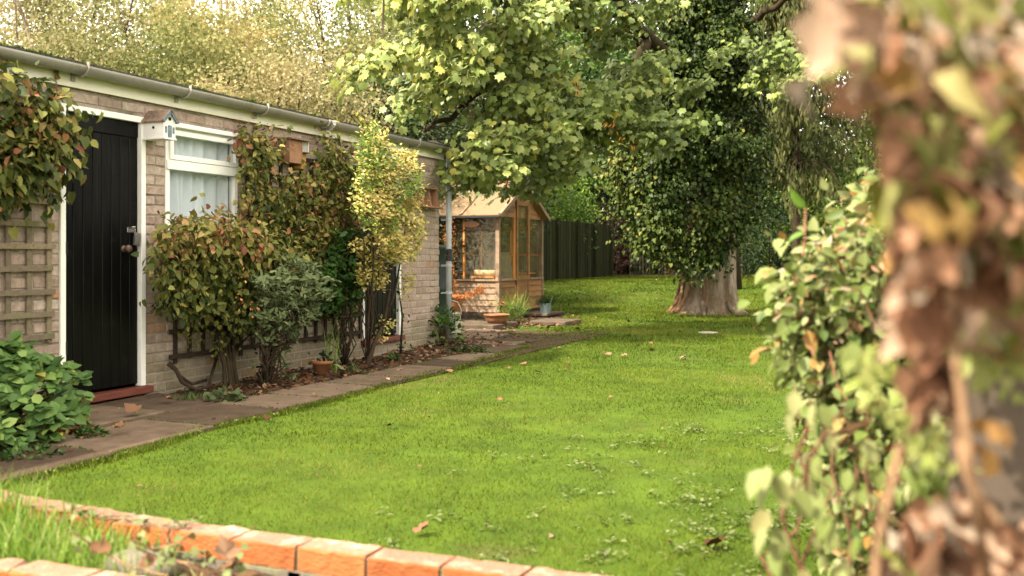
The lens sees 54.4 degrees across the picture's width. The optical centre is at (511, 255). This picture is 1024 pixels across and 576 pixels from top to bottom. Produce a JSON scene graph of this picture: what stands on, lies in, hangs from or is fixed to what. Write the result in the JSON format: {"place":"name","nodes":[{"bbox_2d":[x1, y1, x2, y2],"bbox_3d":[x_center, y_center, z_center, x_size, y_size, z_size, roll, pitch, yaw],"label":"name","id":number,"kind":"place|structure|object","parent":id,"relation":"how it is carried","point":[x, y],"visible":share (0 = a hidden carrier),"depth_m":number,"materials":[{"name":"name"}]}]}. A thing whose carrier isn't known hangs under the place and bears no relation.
{"place":"outdoors","nodes":[
{"label":"outdoors","id":0,"kind":"place"},
{"bbox_2d":[59,555,272,575],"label":"raised bed soil","id":1,"kind":"structure","parent":0,"point":[186,570],"depth_m":2.83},
{"bbox_2d":[0,463,116,561],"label":"grass clump","id":2,"kind":"object","parent":1,"relation":"on","point":[3,509],"visible":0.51,"depth_m":3.05,"materials":[{"name":"plant"}]},
{"bbox_2d":[1,517,140,563],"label":"grass clump","id":3,"kind":"object","parent":1,"relation":"on","point":[64,542],"visible":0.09,"depth_m":2.90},
{"bbox_2d":[0,493,204,575],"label":"grass clump","id":4,"kind":"object","parent":1,"relation":"on","point":[54,551],"visible":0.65,"depth_m":2.84,"materials":[{"name":"plant"}]},
{"bbox_2d":[14,503,210,556],"bbox_3d":[-1.174,0.843,2.930,0.997,0.123,0.338,0,0,23],"label":"trailing ivy","id":5,"kind":"object","parent":1,"relation":"on","point":[181,524],"visible":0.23,"depth_m":2.99,"materials":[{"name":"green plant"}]},
{"bbox_2d":[87,525,160,564],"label":"grass clump","id":6,"kind":"object","parent":1,"relation":"on","point":[114,539],"visible":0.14,"depth_m":2.89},
{"bbox_2d":[101,549,181,575],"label":"stone","id":7,"kind":"object","parent":1,"relation":"on","point":[163,570],"visible":0.42,"depth_m":2.74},
{"bbox_2d":[70,513,250,575],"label":"creeping plant","id":8,"kind":"object","parent":1,"relation":"on","point":[239,566],"visible":0.98,"depth_m":2.61,"materials":[{"name":"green plant"}]},
{"bbox_2d":[88,536,111,553],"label":"dead leaf","id":9,"kind":"object","parent":8,"relation":"on","point":[101,546],"visible":1,"depth_m":2.63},
{"bbox_2d":[138,552,156,567],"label":"dead leaf","id":10,"kind":"object","parent":8,"relation":"on","point":[151,560],"visible":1,"depth_m":2.63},
{"bbox_2d":[213,534,240,560],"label":"dead leaf","id":11,"kind":"object","parent":8,"relation":"on","point":[226,549],"visible":0.85,"depth_m":2.64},
{"bbox_2d":[0,329,544,484],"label":"path","id":12,"kind":"structure","parent":0,"point":[133,433],"depth_m":6.66,"materials":[{"name":"stone"}]},
{"bbox_2d":[124,403,141,412],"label":"fallen leaf","id":13,"kind":"object","parent":12,"relation":"on","point":[129,407],"visible":1,"depth_m":6.43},
{"bbox_2d":[174,389,219,401],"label":"grass tuft","id":14,"kind":"object","parent":12,"relation":"on","point":[192,397],"visible":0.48,"depth_m":7.21,"materials":[{"name":"green plant"}]},
{"bbox_2d":[2,342,525,458],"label":"leaf litter","id":15,"kind":"object","parent":12,"relation":"on","point":[229,387],"visible":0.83,"depth_m":7.69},
{"bbox_2d":[0,343,543,483],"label":"path moss","id":16,"kind":"object","parent":12,"relation":"on","point":[126,451],"visible":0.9,"depth_m":6.86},
{"bbox_2d":[452,300,461,336],"bbox_3d":[-0.757,0.822,13.212,0.206,0.472,0.456,0,0,-12],"label":"watering can","id":17,"kind":"object","parent":12,"relation":"on","point":[457,323],"visible":0.34,"depth_m":13.25,"materials":[{"name":"beige metal"}]},
{"bbox_2d":[442,328,592,344],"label":"leaf litter","id":18,"kind":"object","parent":12,"relation":"on","point":[481,336],"visible":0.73,"depth_m":12.74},
{"bbox_2d":[9,330,607,446],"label":"bed soil","id":19,"kind":"structure","parent":0,"point":[379,366],"depth_m":10.12,"materials":[{"name":"soil"}]},
{"bbox_2d":[0,442,66,461],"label":"ground ivy","id":20,"kind":"object","parent":19,"relation":"on","point":[13,450],"visible":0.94,"depth_m":5.21,"materials":[{"name":"green plant"}]},
{"bbox_2d":[0,330,94,448],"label":"hydrangea bush","id":21,"kind":"object","parent":19,"relation":"on","point":[25,370],"visible":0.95,"depth_m":5.73,"materials":[{"name":"green plant"}]},
{"bbox_2d":[7,423,94,445],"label":"leaf litter","id":22,"kind":"object","parent":19,"relation":"on","point":[74,429],"visible":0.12,"depth_m":5.91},
{"bbox_2d":[73,425,108,438],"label":"ground ivy","id":23,"kind":"object","parent":19,"relation":"on","point":[88,429],"visible":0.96,"depth_m":5.78,"materials":[{"name":"green plant"}]},
{"bbox_2d":[202,383,247,402],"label":"geranium clump","id":24,"kind":"object","parent":19,"relation":"on","point":[236,395],"visible":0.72,"depth_m":7.18,"materials":[{"name":"green plant"}]},
{"bbox_2d":[248,251,340,386],"bbox_3d":[-1.823,0.553,8.331,0.509,1.217,1.495,0,0,23],"label":"broadleaf shrub","id":25,"kind":"object","parent":19,"relation":"on","point":[280,296],"visible":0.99,"depth_m":8.16,"materials":[{"name":"green plant"}]},
{"bbox_2d":[308,350,341,374],"bbox_3d":[-1.720,0.984,8.953,0.321,0.319,0.279,0,0,23],"label":"clay pot","id":26,"kind":"object","parent":19,"relation":"on","point":[322,366],"visible":0.92,"depth_m":8.89,"materials":[{"name":"ceramic"}]},
{"bbox_2d":[319,313,344,372],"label":"dry stalk plant","id":27,"kind":"object","parent":19,"relation":"on","point":[336,351],"visible":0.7,"depth_m":9.10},
{"bbox_2d":[311,227,374,364],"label":"mock orange shrub","id":28,"kind":"object","parent":19,"relation":"on","point":[347,257],"visible":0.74,"depth_m":9.36,"materials":[{"name":"green plant"}]},
{"bbox_2d":[177,340,511,395],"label":"leaf litter","id":29,"kind":"object","parent":19,"relation":"on","point":[437,353],"visible":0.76,"depth_m":9.24,"materials":[{"name":"plant"}]},
{"bbox_2d":[334,358,368,374],"bbox_3d":[-1.430,1.009,8.844,0.319,0.230,0.303,0,0,23],"label":"spurge rosette","id":30,"kind":"object","parent":19,"relation":"on","point":[350,368],"visible":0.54,"depth_m":8.84,"materials":[{"name":"green plant"}]},
{"bbox_2d":[344,111,429,369],"bbox_3d":[-1.177,-0.117,9.662,0.613,2.413,1.961,0,0,23],"label":"variegated shrub","id":31,"kind":"object","parent":19,"relation":"on","point":[394,245],"visible":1,"depth_m":9.46,"materials":[{"name":"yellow plant"}]},
{"bbox_2d":[384,284,413,353],"bbox_3d":[-1.166,0.657,10.291,0.260,0.815,0.318,0,0,-39],"label":"sapling","id":32,"kind":"object","parent":19,"relation":"on","point":[401,347],"visible":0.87,"depth_m":10.30,"materials":[{"name":"brown plant"}]},
{"bbox_2d":[439,245,452,338],"bbox_3d":[-1.062,0.470,12.767,0.620,1.220,0.620,0,0,23],"label":"water butt","id":33,"kind":"object","parent":19,"relation":"on","point":[442,282],"visible":0.06,"depth_m":12.55,"materials":[{"name":"green plastic"}]},
{"bbox_2d":[426,304,466,346],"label":"corner shrub","id":34,"kind":"object","parent":19,"relation":"on","point":[444,319],"visible":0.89,"depth_m":11.75,"materials":[{"name":"green plant"}]},
{"bbox_2d":[442,346,491,353],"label":"ground ivy","id":35,"kind":"object","parent":19,"relation":"on","point":[471,350],"visible":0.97,"depth_m":10.85,"materials":[{"name":"green plant"}]},
{"bbox_2d":[119,269,673,457],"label":"ground","id":36,"kind":"structure","parent":0,"point":[556,316],"depth_m":17.81,"materials":[{"name":"brown soil"}]},
{"bbox_2d":[0,558,134,575],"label":"brick edging","id":37,"kind":"object","parent":36,"relation":"on","point":[14,567],"visible":1,"depth_m":2.58,"materials":[{"name":"orange brick"}]},
{"bbox_2d":[0,0,178,72],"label":"broadleaf tree","id":38,"kind":"object","parent":36,"relation":"on","point":[54,38],"visible":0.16,"depth_m":16.51,"materials":[{"name":"yellow plant"}]},
{"bbox_2d":[0,0,216,72],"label":"broadleaf tree","id":39,"kind":"object","parent":36,"relation":"on","point":[39,4],"visible":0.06,"depth_m":22.75,"materials":[{"name":"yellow plant"}]},
{"bbox_2d":[5,0,278,102],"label":"broadleaf tree","id":40,"kind":"object","parent":36,"relation":"on","point":[162,68],"visible":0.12,"depth_m":18.08,"materials":[{"name":"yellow plant"}]},
{"bbox_2d":[72,0,292,60],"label":"broadleaf tree","id":41,"kind":"object","parent":36,"relation":"on","point":[134,10],"visible":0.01,"depth_m":30.24,"materials":[{"name":"green plant"}]},
{"bbox_2d":[113,0,317,110],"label":"broadleaf tree","id":42,"kind":"object","parent":36,"relation":"on","point":[254,44],"visible":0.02,"depth_m":20.44,"materials":[{"name":"yellow plant"}]},
{"bbox_2d":[0,42,459,413],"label":"brick shed","id":43,"kind":"structure","parent":36,"relation":"on","point":[112,333],"depth_m":7.44,"materials":[{"name":"brick"}]},
{"bbox_2d":[0,104,56,341],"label":"wall trellis","id":44,"kind":"object","parent":43,"relation":"attached to","point":[28,292],"depth_m":6.48,"materials":[{"name":"wood"}]},
{"bbox_2d":[0,59,103,240],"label":"climbing hydrangea","id":45,"kind":"object","parent":43,"relation":"attached to","point":[37,125],"visible":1,"depth_m":6.20,"materials":[{"name":"green plant"}]},
{"bbox_2d":[66,111,140,390],"bbox_3d":[-2.919,-0.020,7.103,0.110,1.939,0.704,0,0,23],"label":"door","id":46,"kind":"structure","parent":43,"relation":"in","point":[102,234],"depth_m":7.13,"materials":[{"name":"wood"}]},
{"bbox_2d":[141,109,178,141],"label":"bird house","id":47,"kind":"structure","parent":43,"relation":"attached to","point":[158,125],"depth_m":7.40,"materials":[{"name":"white"}]},
{"bbox_2d":[162,110,178,137],"bbox_3d":[-2.541,-0.985,7.409,0.018,0.203,0.173,0,0,23],"label":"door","id":48,"kind":"structure","parent":47,"relation":"in","point":[171,113],"depth_m":7.41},
{"bbox_2d":[165,123,239,238],"bbox_3d":[-2.535,-0.583,8.073,0.166,0.905,0.934,0,0,23],"label":"window","id":49,"kind":"structure","parent":43,"relation":"in","point":[196,163],"depth_m":8.09,"materials":[{"name":"white paint"}]},
{"bbox_2d":[130,113,372,391],"bbox_3d":[-2.027,-0.090,8.579,0.905,2.490,3.569,0,0,12],"label":"climbing hydrangea","id":50,"kind":"object","parent":43,"relation":"attached to","point":[216,287],"visible":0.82,"depth_m":8.03,"materials":[{"name":"green plant"}]},
{"bbox_2d":[169,254,363,363],"bbox_3d":[-2.094,0.409,8.968,0.034,0.899,2.829,0,0,23],"label":"wall trellis","id":51,"kind":"object","parent":43,"relation":"attached to","point":[175,356],"depth_m":8.19,"materials":[{"name":"wood"}]},
{"bbox_2d":[277,137,312,169],"bbox_3d":[-1.978,-0.933,9.082,0.164,0.266,0.323,0,0,23],"label":"nest box","id":52,"kind":"object","parent":43,"relation":"attached to","point":[297,153],"visible":0.93,"depth_m":9.04,"materials":[{"name":"brown wood"}]},
{"bbox_2d":[245,150,357,245],"bbox_3d":[-1.922,-0.491,9.376,0.034,0.853,1.817,0,0,23],"label":"wall trellis","id":53,"kind":"object","parent":43,"relation":"attached to","point":[309,160],"depth_m":9.14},
{"bbox_2d":[365,158,395,335],"bbox_3d":[-1.438,-0.102,10.704,0.040,1.910,0.723,0,0,23],"label":"door","id":54,"kind":"structure","parent":43,"relation":"in","point":[380,297],"depth_m":10.75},
{"bbox_2d":[416,187,442,208],"bbox_3d":[-0.961,-0.672,11.545,0.124,0.232,0.465,0,0,23],"label":"bird feeder","id":55,"kind":"object","parent":43,"relation":"attached to","point":[432,203],"visible":0.73,"depth_m":11.55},
{"bbox_2d":[142,0,320,80],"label":"broadleaf tree","id":56,"kind":"object","parent":36,"relation":"on","point":[231,4],"visible":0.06,"depth_m":29.60,"materials":[{"name":"green plant"}]},
{"bbox_2d":[0,489,604,575],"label":"brick edging","id":57,"kind":"object","parent":36,"relation":"on","point":[275,554],"visible":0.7,"depth_m":2.79,"materials":[{"name":"orange brick"}]},
{"bbox_2d":[174,33,454,259],"bbox_3d":[-3.850,-1.311,17.404,5.939,5.078,4.956,0,0,23],"label":"broadleaf tree","id":58,"kind":"object","parent":36,"relation":"on","point":[281,80],"visible":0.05,"depth_m":16.82,"materials":[{"name":"yellow plant"}]},
{"bbox_2d":[202,0,440,132],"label":"broadleaf tree","id":59,"kind":"object","parent":36,"relation":"on","point":[349,46],"visible":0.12,"depth_m":23.52,"materials":[{"name":"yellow plant"}]},
{"bbox_2d":[253,0,429,102],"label":"broadleaf tree","id":60,"kind":"object","parent":36,"relation":"on","point":[335,25],"visible":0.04,"depth_m":30.94,"materials":[{"name":"green plant"}]},
{"bbox_2d":[286,64,494,278],"bbox_3d":[-2.768,-1.147,18.942,5.426,4.865,5.040,0,0,23],"label":"broadleaf tree","id":61,"kind":"object","parent":36,"relation":"on","point":[456,237],"visible":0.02,"depth_m":18.32,"materials":[{"name":"green plant"}]},
{"bbox_2d":[288,0,503,129],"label":"broadleaf tree","id":62,"kind":"object","parent":36,"relation":"on","point":[338,19],"depth_m":37.37,"materials":[{"name":"green plant"}]},
{"bbox_2d":[295,62,558,278],"bbox_3d":[-2.228,-1.482,20.952,6.120,5.418,5.447,0,0,23],"label":"broadleaf tree","id":63,"kind":"object","parent":36,"relation":"on","point":[458,118],"visible":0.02,"depth_m":20.01,"materials":[{"name":"green plant"}]},
{"bbox_2d":[461,320,484,328],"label":"stone slab","id":64,"kind":"structure","parent":36,"relation":"on","point":[467,322],"depth_m":14.97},
{"bbox_2d":[440,217,486,312],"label":"shrub","id":65,"kind":"object","parent":64,"relation":"on","point":[458,297],"visible":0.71,"depth_m":15.33,"materials":[{"name":"orange plant"}]},
{"bbox_2d":[365,0,591,229],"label":"broadleaf tree","id":66,"kind":"object","parent":36,"relation":"on","point":[476,20],"visible":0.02,"depth_m":29.29,"materials":[{"name":"green plant"}]},
{"bbox_2d":[439,181,550,318],"bbox_3d":[-1.022,-0.140,18.750,2.823,2.480,2.458,0,0,23],"label":"greenhouse","id":67,"kind":"object","parent":36,"relation":"on","point":[478,306],"visible":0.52,"depth_m":17.85,"materials":[{"name":"brown wood"}]},
{"bbox_2d":[470,276,494,293],"bbox_3d":[-0.472,0.694,17.575,0.450,0.672,0.280,0,0,23],"label":"potting bench","id":68,"kind":"object","parent":67,"relation":"on","point":[478,277],"visible":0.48,"depth_m":17.45,"materials":[{"name":"orange wood"}]},
{"bbox_2d":[474,270,494,275],"bbox_3d":[-0.473,0.300,17.532,0.380,0.110,0.110,0,0,23],"label":"bolster","id":69,"kind":"object","parent":68,"relation":"on","point":[484,272],"visible":0.86,"depth_m":17.49,"materials":[{"name":"fabric"}]},
{"bbox_2d":[489,252,511,299],"bbox_3d":[-0.213,0.480,18.432,0.440,1.100,0.440,0,0,23],"label":"chair","id":70,"kind":"object","parent":67,"relation":"on","point":[506,269],"visible":0.43,"depth_m":18.28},
{"bbox_2d":[515,199,528,308],"bbox_3d":[0.192,-0.030,18.255,0.035,2.020,0.600,0,0,23],"label":"door","id":71,"kind":"structure","parent":67,"relation":"in","point":[522,282],"depth_m":18.17,"materials":[{"name":"brown wood"}]},
{"bbox_2d":[487,285,540,319],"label":"tussock grass","id":72,"kind":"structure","parent":36,"relation":"on","point":[513,303],"depth_m":16.70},
{"bbox_2d":[452,218,612,280],"bbox_3d":[-0.117,-0.020,26.419,0.180,2.240,18.594,0,0,23],"label":"board fence","id":73,"kind":"object","parent":36,"relation":"on","point":[566,249],"visible":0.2,"depth_m":30.78,"materials":[{"name":"wood"}]},
{"bbox_2d":[522,311,563,316],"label":"stone slab","id":74,"kind":"structure","parent":36,"relation":"on","point":[535,313],"depth_m":17.93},
{"bbox_2d":[530,293,558,313],"bbox_3d":[0.592,0.846,17.917,0.542,0.468,0.592,0,0,-27],"label":"blue pot","id":75,"kind":"object","parent":74,"relation":"on","point":[545,303],"visible":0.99,"depth_m":17.86,"materials":[{"name":"ceramic"}]},
{"bbox_2d":[508,172,600,254],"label":"laurel bush","id":76,"kind":"object","parent":36,"relation":"on","point":[576,200],"visible":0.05,"depth_m":33.04,"materials":[{"name":"green plant"}]},
{"bbox_2d":[508,170,611,225],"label":"laurel bush","id":77,"kind":"object","parent":36,"relation":"on","point":[561,197],"visible":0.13,"depth_m":34.42,"materials":[{"name":"green plant"}]},
{"bbox_2d":[483,0,657,228],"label":"broadleaf tree","id":78,"kind":"object","parent":36,"relation":"on","point":[578,42],"visible":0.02,"depth_m":39.06,"materials":[{"name":"green plant"}]},
{"bbox_2d":[583,197,641,274],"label":"bush","id":79,"kind":"object","parent":36,"relation":"on","point":[616,269],"visible":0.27,"depth_m":38.26,"materials":[{"name":"green plant"}]},
{"bbox_2d":[553,146,680,274],"bbox_3d":[4.626,-1.657,39.963,5.839,5.834,5.108,0,0,-10],"label":"laurel bush","id":80,"kind":"object","parent":36,"relation":"on","point":[625,266],"visible":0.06,"depth_m":39.59,"materials":[{"name":"green plant"}]},
{"bbox_2d":[542,0,764,273],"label":"broadleaf tree","id":81,"kind":"object","parent":36,"relation":"on","point":[655,269],"visible":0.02,"depth_m":41.85,"materials":[{"name":"green plant"}]},
{"bbox_2d":[463,0,1005,272],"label":"woodland","id":82,"kind":"object","parent":36,"relation":"on","point":[589,72],"visible":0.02,"depth_m":47.09,"materials":[{"name":"green plant"}]},
{"bbox_2d":[737,148,826,273],"bbox_3d":[9.537,-1.675,38.851,6.423,5.979,5.380,0,0,23],"label":"laurel bush","id":83,"kind":"object","parent":36,"relation":"on","point":[772,217],"visible":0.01,"depth_m":38.66,"materials":[{"name":"green plant"}]},
{"bbox_2d":[758,18,877,229],"bbox_3d":[12.960,-5.928,36.833,8.865,13.594,8.844,0,0,23],"label":"broadleaf tree","id":84,"kind":"object","parent":36,"relation":"on","point":[825,124],"visible":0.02,"depth_m":36.73,"materials":[{"name":"green plant"}]},
{"bbox_2d":[782,123,876,219],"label":"laurel bush","id":85,"kind":"object","parent":36,"relation":"on","point":[831,149],"depth_m":37.48,"materials":[{"name":"green plant"}]},
{"bbox_2d":[737,163,947,575],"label":"honeysuckle hedge","id":86,"kind":"object","parent":36,"relation":"on","point":[828,307],"visible":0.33,"depth_m":2.63,"materials":[{"name":"green plant"}]},
{"bbox_2d":[813,73,958,181],"bbox_3d":[14.421,-5.259,33.023,8.802,12.247,8.272,0,0,-6],"label":"broadleaf tree","id":87,"kind":"object","parent":36,"relation":"on","point":[865,134],"visible":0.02,"depth_m":33.82,"materials":[{"name":"green plant"}]},
{"bbox_2d":[948,320,1023,575],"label":"wooden post","id":88,"kind":"object","parent":36,"relation":"on","point":[1003,491],"depth_m":1.20,"materials":[{"name":"wood"}]},
{"bbox_2d":[776,0,1023,575],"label":"withered creeper","id":89,"kind":"object","parent":88,"relation":"attached to","point":[926,83],"visible":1,"depth_m":0.84,"materials":[{"name":"brown plant"}]},
{"bbox_2d":[744,342,944,575],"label":"hanging tendrils","id":90,"kind":"object","parent":89,"relation":"hanging from","point":[797,495],"visible":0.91,"depth_m":1.68,"materials":[{"name":"green plant"}]},
{"bbox_2d":[0,0,861,210],"label":"sky","id":91,"kind":"structure","parent":0,"point":[324,2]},
{"bbox_2d":[1,274,863,575],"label":"lawn","id":92,"kind":"structure","parent":0,"point":[639,492],"depth_m":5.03,"materials":[{"name":"plant"}]},
{"bbox_2d":[0,338,532,488],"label":"grass fringe","id":93,"kind":"object","parent":92,"relation":"on","point":[131,453],"depth_m":6.14,"materials":[{"name":"plant"}]},
{"bbox_2d":[412,520,428,532],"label":"fallen leaf","id":94,"kind":"object","parent":92,"relation":"on","point":[421,526],"visible":1,"depth_m":3.82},
{"bbox_2d":[137,372,723,557],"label":"leaf litter","id":95,"kind":"object","parent":92,"relation":"on","point":[551,535],"visible":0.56,"depth_m":4.83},
{"bbox_2d":[464,321,517,329],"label":"stone slab","id":96,"kind":"structure","parent":92,"relation":"on","point":[487,325],"depth_m":14.46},
{"bbox_2d":[484,313,509,323],"bbox_3d":[-0.225,0.926,14.741,0.394,0.137,0.392,0,0,23],"label":"shallow bowl","id":97,"kind":"object","parent":96,"relation":"on","point":[496,318],"visible":1,"depth_m":14.61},
{"bbox_2d":[475,313,609,338],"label":"leaf litter","id":98,"kind":"object","parent":92,"relation":"on","point":[538,325],"visible":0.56,"depth_m":15.09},
{"bbox_2d":[529,318,580,325],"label":"stone slab","id":99,"kind":"structure","parent":92,"relation":"on","point":[561,322],"depth_m":15.40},
{"bbox_2d":[322,0,828,315],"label":"sycamore tree","id":100,"kind":"object","parent":92,"relation":"on","point":[564,132],"visible":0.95,"depth_m":12.54,"materials":[{"name":"green plant"}]},
{"bbox_2d":[588,0,788,313],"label":"ivy","id":101,"kind":"object","parent":100,"relation":"attached to","point":[652,190],"visible":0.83,"depth_m":16.86,"materials":[{"name":"green plant"}]},
{"bbox_2d":[370,413,828,575],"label":"lawn weeds","id":102,"kind":"object","parent":92,"relation":"on","point":[685,548],"visible":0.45,"depth_m":3.99,"materials":[{"name":"green plant"}]},
{"bbox_2d":[446,276,775,372],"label":"leaf litter","id":103,"kind":"object","parent":92,"relation":"on","point":[608,353],"visible":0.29,"depth_m":13.76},
{"bbox_2d":[651,308,756,317],"bbox_3d":[3.612,1.026,18.282,2.039,0.119,2.057,0,0,23],"label":"grass fringe","id":104,"kind":"object","parent":92,"relation":"on","point":[657,312],"depth_m":17.70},
{"bbox_2d":[629,243,788,275],"bbox_3d":[7.284,0.070,36.341,6.046,1.299,0.082,0,0,-3],"label":"picket fence","id":105,"kind":"object","parent":92,"relation":"on","point":[642,265],"visible":0.06,"depth_m":36.20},
{"bbox_2d":[703,534,726,544],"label":"fallen leaf","id":106,"kind":"object","parent":92,"relation":"on","point":[708,541],"visible":1,"depth_m":3.61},
{"bbox_2d":[735,24,768,289],"bbox_3d":[5.176,-2.902,23.961,3.074,7.496,2.605,0,0,23],"label":"tree trunk","id":107,"kind":"object","parent":92,"relation":"on","point":[738,278],"visible":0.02,"depth_m":23.93,"materials":[{"name":"brown wood"}]},
{"bbox_2d":[739,171,828,278],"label":"laurel bush","id":108,"kind":"object","parent":92,"relation":"on","point":[752,260],"visible":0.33,"depth_m":31.06,"materials":[{"name":"green plant"}]},
{"bbox_2d":[740,178,855,270],"bbox_3d":[10.411,-0.663,33.100,6.982,4.562,5.213,0,0,23],"label":"laurel bush","id":109,"kind":"object","parent":92,"relation":"on","point":[787,230],"visible":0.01,"depth_m":33.07,"materials":[{"name":"green plant"}]},
{"bbox_2d":[738,0,881,278],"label":"conifer","id":110,"kind":"object","parent":92,"relation":"on","point":[794,115],"visible":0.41,"depth_m":26.18,"materials":[{"name":"green plant"}]},
{"bbox_2d":[782,128,882,260],"bbox_3d":[10.296,-0.898,27.174,5.039,5.110,4.869,0,0,-21],"label":"laurel bush","id":111,"kind":"object","parent":92,"relation":"on","point":[846,188],"visible":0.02,"depth_m":27.12,"materials":[{"name":"green plant"}]},
{"bbox_2d":[508,302,526,325],"bbox_3d":[0.074,0.900,15.627,0.340,0.398,0.333,0,0,23],"label":"dwarf conifer","id":112,"kind":"object","parent":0,"point":[515,311],"visible":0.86,"depth_m":15.62,"materials":[{"name":"green plant"}]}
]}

